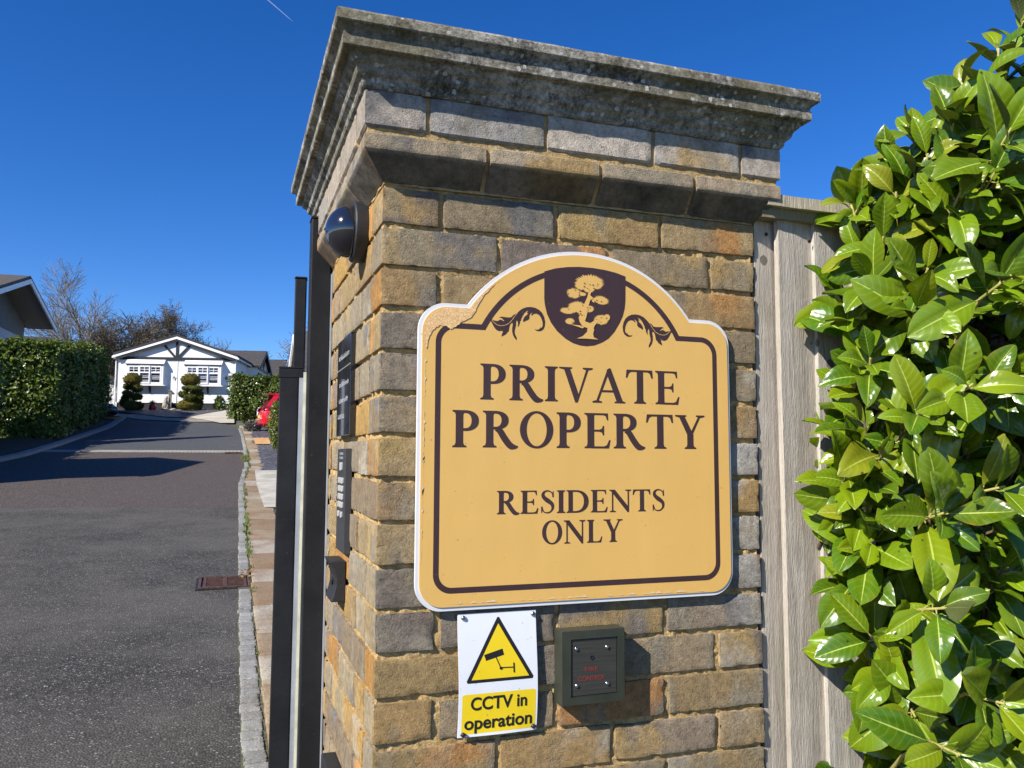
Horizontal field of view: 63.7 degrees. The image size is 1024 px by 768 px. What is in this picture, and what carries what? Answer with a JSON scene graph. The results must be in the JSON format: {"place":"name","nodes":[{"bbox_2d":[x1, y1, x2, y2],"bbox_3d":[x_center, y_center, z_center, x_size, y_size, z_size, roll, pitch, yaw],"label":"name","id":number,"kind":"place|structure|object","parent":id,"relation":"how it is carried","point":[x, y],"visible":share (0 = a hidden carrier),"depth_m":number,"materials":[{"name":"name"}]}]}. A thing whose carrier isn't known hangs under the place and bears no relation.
{"place":"outdoors","nodes":[
{"label":"outdoors","id":0,"kind":"place"},
{"bbox_2d":[0,416,115,455],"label":"soil bank","id":1,"kind":"structure","parent":0,"point":[8,445],"depth_m":24.63,"materials":[{"name":"brown soil"}]},
{"bbox_2d":[0,357,11,435],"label":"laurel hedge","id":2,"kind":"object","parent":1,"relation":"on","point":[4,382],"visible":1,"depth_m":24.72,"materials":[{"name":"green plant"}]},
{"bbox_2d":[0,336,76,438],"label":"laurel hedge","id":3,"kind":"object","parent":1,"relation":"on","point":[36,401],"visible":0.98,"depth_m":25.98,"materials":[{"name":"green plant"}]},
{"bbox_2d":[11,335,112,434],"bbox_3d":[-17.609,0.113,32.231,2.814,4.615,10.250,2,-5,-19],"label":"laurel hedge","id":4,"kind":"object","parent":1,"relation":"on","point":[91,388],"visible":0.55,"depth_m":31.53,"materials":[{"name":"green plant"}]},
{"bbox_2d":[102,416,121,418],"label":"corner kerb","id":5,"kind":"structure","parent":1,"relation":"on","point":[118,417],"depth_m":36.16,"materials":[{"name":"concrete"}]},
{"bbox_2d":[0,419,243,767],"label":"lane","id":6,"kind":"structure","parent":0,"point":[118,641],"depth_m":6.80,"materials":[{"name":"grey asphalt"}]},
{"bbox_2d":[42,450,243,452],"bbox_3d":[-10.309,1.877,23.021,5.910,0.067,0.700,0,-5,0],"label":"sett channel","id":7,"kind":"object","parent":6,"relation":"on","point":[216,451],"visible":0.99,"depth_m":23.00,"materials":[{"name":"grey stone"}]},
{"bbox_2d":[115,414,213,421],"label":"front kerb","id":8,"kind":"structure","parent":6,"relation":"on","point":[144,416],"depth_m":37.07,"materials":[{"name":"concrete"}]},
{"bbox_2d":[195,575,251,590],"bbox_3d":[-2.639,1.834,7.575,0.500,0.069,0.539,2,-5,-19],"label":"drain grate","id":9,"kind":"object","parent":6,"relation":"on","point":[218,583],"visible":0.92,"depth_m":7.52,"materials":[{"name":"metal"}]},
{"bbox_2d":[225,452,242,453],"bbox_3d":[-7.611,1.896,22.552,0.480,0.074,0.398,2,-5,-19],"label":"drain grate","id":10,"kind":"object","parent":6,"relation":"on","point":[233,453],"visible":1,"depth_m":22.45,"materials":[{"name":"metal"}]},
{"bbox_2d":[118,409,226,416],"bbox_3d":[-17.270,1.363,39.675,6.017,0.664,4.943,1,-5,-4],"label":"front slate bed","id":11,"kind":"object","parent":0,"point":[170,413],"visible":0.83,"depth_m":39.76,"materials":[{"name":"grey gravel"}]},
{"bbox_2d":[118,372,143,410],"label":"cloud pruned tree","id":12,"kind":"object","parent":11,"relation":"on","point":[129,399],"visible":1,"depth_m":40.98,"materials":[{"name":"green plant"}]},
{"bbox_2d":[148,399,156,409],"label":"red plant pot","id":13,"kind":"object","parent":11,"relation":"on","point":[152,406],"visible":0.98,"depth_m":41.45,"materials":[{"name":"ceramic"}]},
{"bbox_2d":[161,396,168,409],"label":"stone statue","id":14,"kind":"object","parent":11,"relation":"on","point":[165,405],"visible":0.93,"depth_m":41.58,"materials":[{"name":"white stone"}]},
{"bbox_2d":[168,390,171,408],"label":"weathered post","id":15,"kind":"object","parent":11,"relation":"on","point":[170,398],"visible":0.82,"depth_m":41.74,"materials":[{"name":"grey wood"}]},
{"bbox_2d":[176,372,204,410],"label":"cloud pruned tree","id":16,"kind":"object","parent":11,"relation":"on","point":[191,394],"visible":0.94,"depth_m":40.90,"materials":[{"name":"green plant"}]},
{"bbox_2d":[213,395,225,409],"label":"shaded shrub","id":17,"kind":"object","parent":11,"relation":"on","point":[218,400],"visible":0.71,"depth_m":41.49,"materials":[{"name":"green plant"}]},
{"bbox_2d":[117,411,244,427],"bbox_3d":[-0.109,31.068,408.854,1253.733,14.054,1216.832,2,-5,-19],"label":"ground","id":18,"kind":"structure","parent":0,"point":[237,424],"depth_m":35.48,"materials":[{"name":"grey gravel"}]},
{"bbox_2d":[0,274,57,339],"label":"grey gabled bungalow","id":19,"kind":"object","parent":18,"relation":"on","point":[22,305],"visible":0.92,"depth_m":36.04,"materials":[{"name":"tile"}]},
{"bbox_2d":[24,336,56,341],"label":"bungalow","id":20,"kind":"object","parent":18,"relation":"on","point":[39,338],"visible":0.02,"depth_m":52.00,"materials":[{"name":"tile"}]},
{"bbox_2d":[0,416,125,461],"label":"kerb","id":21,"kind":"structure","parent":18,"relation":"on","point":[25,453],"depth_m":24.78,"materials":[{"name":"concrete"}]},
{"bbox_2d":[24,259,120,342],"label":"bare tree","id":22,"kind":"object","parent":18,"relation":"on","point":[64,335],"visible":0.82,"depth_m":49.52,"materials":[{"name":"brown plant"}]},
{"bbox_2d":[62,325,123,367],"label":"scrub tree","id":23,"kind":"object","parent":18,"relation":"on","point":[99,340],"visible":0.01,"depth_m":59.42,"materials":[{"name":"brown plant"}]},
{"bbox_2d":[42,310,192,405],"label":"ivy clad tree","id":24,"kind":"object","parent":18,"relation":"on","point":[107,337],"visible":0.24,"depth_m":57.02,"materials":[{"name":"brown plant"}]},
{"bbox_2d":[117,312,157,347],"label":"scrub tree","id":25,"kind":"object","parent":18,"relation":"on","point":[134,325],"visible":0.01,"depth_m":61.58,"materials":[{"name":"brown plant"}]},
{"bbox_2d":[140,299,224,349],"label":"ivy clad tree","id":26,"kind":"object","parent":18,"relation":"on","point":[168,323],"visible":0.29,"depth_m":56.04,"materials":[{"name":"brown plant"}]},
{"bbox_2d":[112,334,273,408],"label":"white bungalow","id":27,"kind":"object","parent":18,"relation":"on","point":[161,366],"visible":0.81,"depth_m":42.72,"materials":[{"name":"white painted render"},{"name":"dark roof tile"},{"name":"glass"}]},
{"bbox_2d":[125,359,165,392],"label":"bay window","id":28,"kind":"structure","parent":27,"relation":"in","point":[152,372],"depth_m":42.35,"materials":[{"name":"white glass"}]},
{"bbox_2d":[182,360,223,393],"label":"bay window","id":29,"kind":"structure","parent":27,"relation":"in","point":[210,372],"depth_m":42.69,"materials":[{"name":"white glass"}]},
{"bbox_2d":[106,359,287,406],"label":"bungalow","id":30,"kind":"object","parent":18,"relation":"on","point":[275,364],"visible":0.16,"depth_m":60.49,"materials":[{"name":"tile"}]},
{"bbox_2d":[213,340,231,349],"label":"bare tree","id":31,"kind":"object","parent":18,"relation":"on","point":[222,344],"visible":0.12,"depth_m":66.36,"materials":[{"name":"brown plant"}]},
{"bbox_2d":[241,409,256,423],"bbox_3d":[-11.136,1.425,35.160,0.897,0.786,0.933,2,-5,-19],"label":"round shrub","id":32,"kind":"object","parent":18,"relation":"on","point":[249,414],"visible":0.59,"depth_m":34.89,"materials":[{"name":"green plant"}]},
{"bbox_2d":[224,372,278,420],"bbox_3d":[-11.302,0.787,37.749,3.417,2.656,2.157,1,-5,-7],"label":"clipped hedge","id":33,"kind":"object","parent":18,"relation":"on","point":[247,392],"visible":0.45,"depth_m":37.01,"materials":[{"name":"green plant"}]},
{"bbox_2d":[236,428,275,767],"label":"kerb bedding","id":34,"kind":"object","parent":18,"relation":"on","point":[264,733],"visible":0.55,"depth_m":4.89,"materials":[{"name":"grey concrete"}]},
{"bbox_2d":[239,568,254,579],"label":"leaf litter","id":35,"kind":"object","parent":34,"relation":"on","point":[248,571],"visible":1,"depth_m":7.91,"materials":[{"name":"brown plant"}]},
{"bbox_2d":[237,428,267,767],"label":"sett edging","id":36,"kind":"object","parent":34,"relation":"on","point":[253,748],"visible":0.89,"depth_m":4.93,"materials":[{"name":"stone"}]},
{"bbox_2d":[239,426,274,748],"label":"kerb slabs","id":37,"kind":"structure","parent":34,"relation":"on","point":[262,526],"depth_m":8.29,"materials":[{"name":"stone"}]},
{"bbox_2d":[240,449,263,655],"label":"weeds","id":38,"kind":"object","parent":37,"relation":"on","point":[246,458],"visible":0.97,"depth_m":11.04,"materials":[{"name":"green plant"}]},
{"bbox_2d":[249,428,276,469],"bbox_3d":[-7.462,1.838,26.032,1.591,1.493,16.315,2,-5,-19],"label":"slate bed","id":39,"kind":"object","parent":18,"relation":"on","point":[267,455],"visible":0.54,"depth_m":22.56,"materials":[{"name":"grey gravel"}]},
{"bbox_2d":[243,419,261,430],"bbox_3d":[-9.958,1.655,31.587,0.722,0.666,0.716,-2,-5,19],"label":"lavender bush","id":40,"kind":"object","parent":39,"relation":"on","point":[251,425],"visible":0.87,"depth_m":31.39,"materials":[{"name":"grey plant"}]},
{"bbox_2d":[253,438,270,443],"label":"stepping slab","id":41,"kind":"structure","parent":39,"relation":"on","point":[261,440],"depth_m":26.30,"materials":[{"name":"orange stone"}]},
{"bbox_2d":[266,400,278,448],"bbox_3d":[-6.737,1.195,23.899,0.823,1.462,0.811,2,-5,-19],"label":"golden shrub","id":42,"kind":"object","parent":39,"relation":"on","point":[272,423],"visible":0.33,"depth_m":23.73,"materials":[{"name":"green plant"}]},
{"bbox_2d":[257,393,278,429],"bbox_3d":[-7.841,1.176,32.148,4.093,1.535,2.078,2,-5,-19],"label":"red car","id":43,"kind":"object","parent":18,"relation":"on","point":[263,411],"visible":0.15,"depth_m":30.93,"materials":[{"name":"red paint"}]},
{"bbox_2d":[275,323,307,368],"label":"layered tree","id":44,"kind":"object","parent":18,"relation":"on","point":[287,363],"visible":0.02,"depth_m":48.94,"materials":[{"name":"brown plant"}]},
{"bbox_2d":[288,331,307,371],"bbox_3d":[-2.735,0.622,27.527,9.040,4.399,6.040,2,-5,-19],"label":"cream gabled bungalow","id":45,"kind":"object","parent":18,"relation":"on","point":[291,359],"visible":0.01,"depth_m":26.26,"materials":[{"name":"grey tile"}]},
{"bbox_2d":[291,6,820,767],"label":"gate pillar","id":46,"kind":"structure","parent":18,"relation":"on","point":[465,166],"depth_m":1.55,"materials":[{"name":"brick"}]},
{"bbox_2d":[296,216,332,767],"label":"gate post","id":47,"kind":"object","parent":46,"relation":"attached to","point":[312,606],"visible":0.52,"depth_m":2.08,"materials":[{"name":"black metal"}]},
{"bbox_2d":[268,276,307,767],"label":"open gate","id":48,"kind":"structure","parent":47,"relation":"attached to","point":[283,721],"depth_m":2.12,"materials":[{"name":"black metal"}]},
{"bbox_2d":[321,752,340,767],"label":"socket box","id":49,"kind":"object","parent":46,"relation":"attached to","point":[329,760],"visible":1,"depth_m":1.76,"materials":[{"name":"black plastic"}]},
{"bbox_2d":[325,556,345,601],"bbox_3d":[-0.382,0.418,1.774,0.033,0.084,0.103,2,-5,-19],"label":"exit button housing","id":50,"kind":"object","parent":46,"relation":"attached to","point":[335,591],"visible":1,"depth_m":1.73,"materials":[{"name":"black plastic"}]},
{"bbox_2d":[336,449,351,553],"bbox_3d":[-0.361,0.248,1.765,0.017,0.217,0.124,2,-5,-19],"label":"keypad panel","id":51,"kind":"object","parent":46,"relation":"attached to","point":[344,476],"visible":1,"depth_m":1.72,"materials":[{"name":"metal"}]},
{"bbox_2d":[324,201,368,262],"bbox_3d":[-0.334,-0.304,1.638,0.080,0.121,0.121,2,-5,-19],"label":"dome camera","id":52,"kind":"object","parent":46,"relation":"attached to","point":[346,229],"visible":1,"depth_m":1.60,"materials":[{"name":"black plastic"}]},
{"bbox_2d":[336,331,357,436],"bbox_3d":[-0.359,0.006,1.788,0.014,0.213,0.206,2,-5,-19],"label":"black name plaque","id":53,"kind":"object","parent":46,"relation":"attached to","point":[346,407],"visible":1,"depth_m":1.74,"materials":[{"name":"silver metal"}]},
{"bbox_2d":[457,610,537,737],"bbox_3d":[-0.025,0.510,1.454,0.149,0.210,0.007,2,-5,-19],"label":"cctv warning sign","id":54,"kind":"object","parent":46,"relation":"attached to","point":[498,672],"visible":1,"depth_m":1.45,"materials":[{"name":"white plastic"}]},
{"bbox_2d":[414,252,732,611],"bbox_3d":[0.135,0.076,1.546,0.638,0.657,0.011,2,-5,-19],"label":"private property sign","id":55,"kind":"object","parent":46,"relation":"attached to","point":[572,427],"visible":1,"depth_m":1.53,"materials":[{"name":"yellow plastic"}]},
{"bbox_2d":[554,624,624,706],"bbox_3d":[0.141,0.511,1.503,0.124,0.130,0.040,2,-5,-19],"label":"fire control box","id":56,"kind":"object","parent":46,"relation":"attached to","point":[589,664],"visible":1,"depth_m":1.49,"materials":[{"name":"green metal"}]},
{"bbox_2d":[750,195,1022,767],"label":"timber fence","id":57,"kind":"object","parent":18,"relation":"on","point":[805,705],"visible":0.21,"depth_m":1.70,"materials":[{"name":"beige wood"}]},
{"bbox_2d":[189,409,233,422],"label":"driveway","id":58,"kind":"structure","parent":0,"point":[219,416],"depth_m":37.41,"materials":[{"name":"concrete"}]},
{"bbox_2d":[255,470,276,506],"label":"pale path","id":59,"kind":"structure","parent":0,"point":[266,482],"depth_m":15.44,"materials":[{"name":"white stone"}]},
{"bbox_2d":[0,0,1023,361],"label":"sky","id":60,"kind":"structure","parent":0,"point":[154,146],"materials":[{"name":"blue"}]},
{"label":"lane bend","id":61,"kind":"structure","parent":0,"visible":0},
{"bbox_2d":[104,403,117,415],"bbox_3d":[-19.823,0.843,36.798,3.985,1.535,2.029,3,-6,-29],"label":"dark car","id":62,"kind":"object","parent":61,"relation":"on","point":[114,410],"visible":0.12,"depth_m":37.02,"materials":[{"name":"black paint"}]},
{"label":"pavement","id":63,"kind":"structure","parent":0,"visible":0},
{"bbox_2d":[794,0,1023,767],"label":"laurel bush","id":64,"kind":"object","parent":63,"relation":"on","point":[922,589],"visible":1,"depth_m":1.51,"materials":[{"name":"green plant"}]}
]}

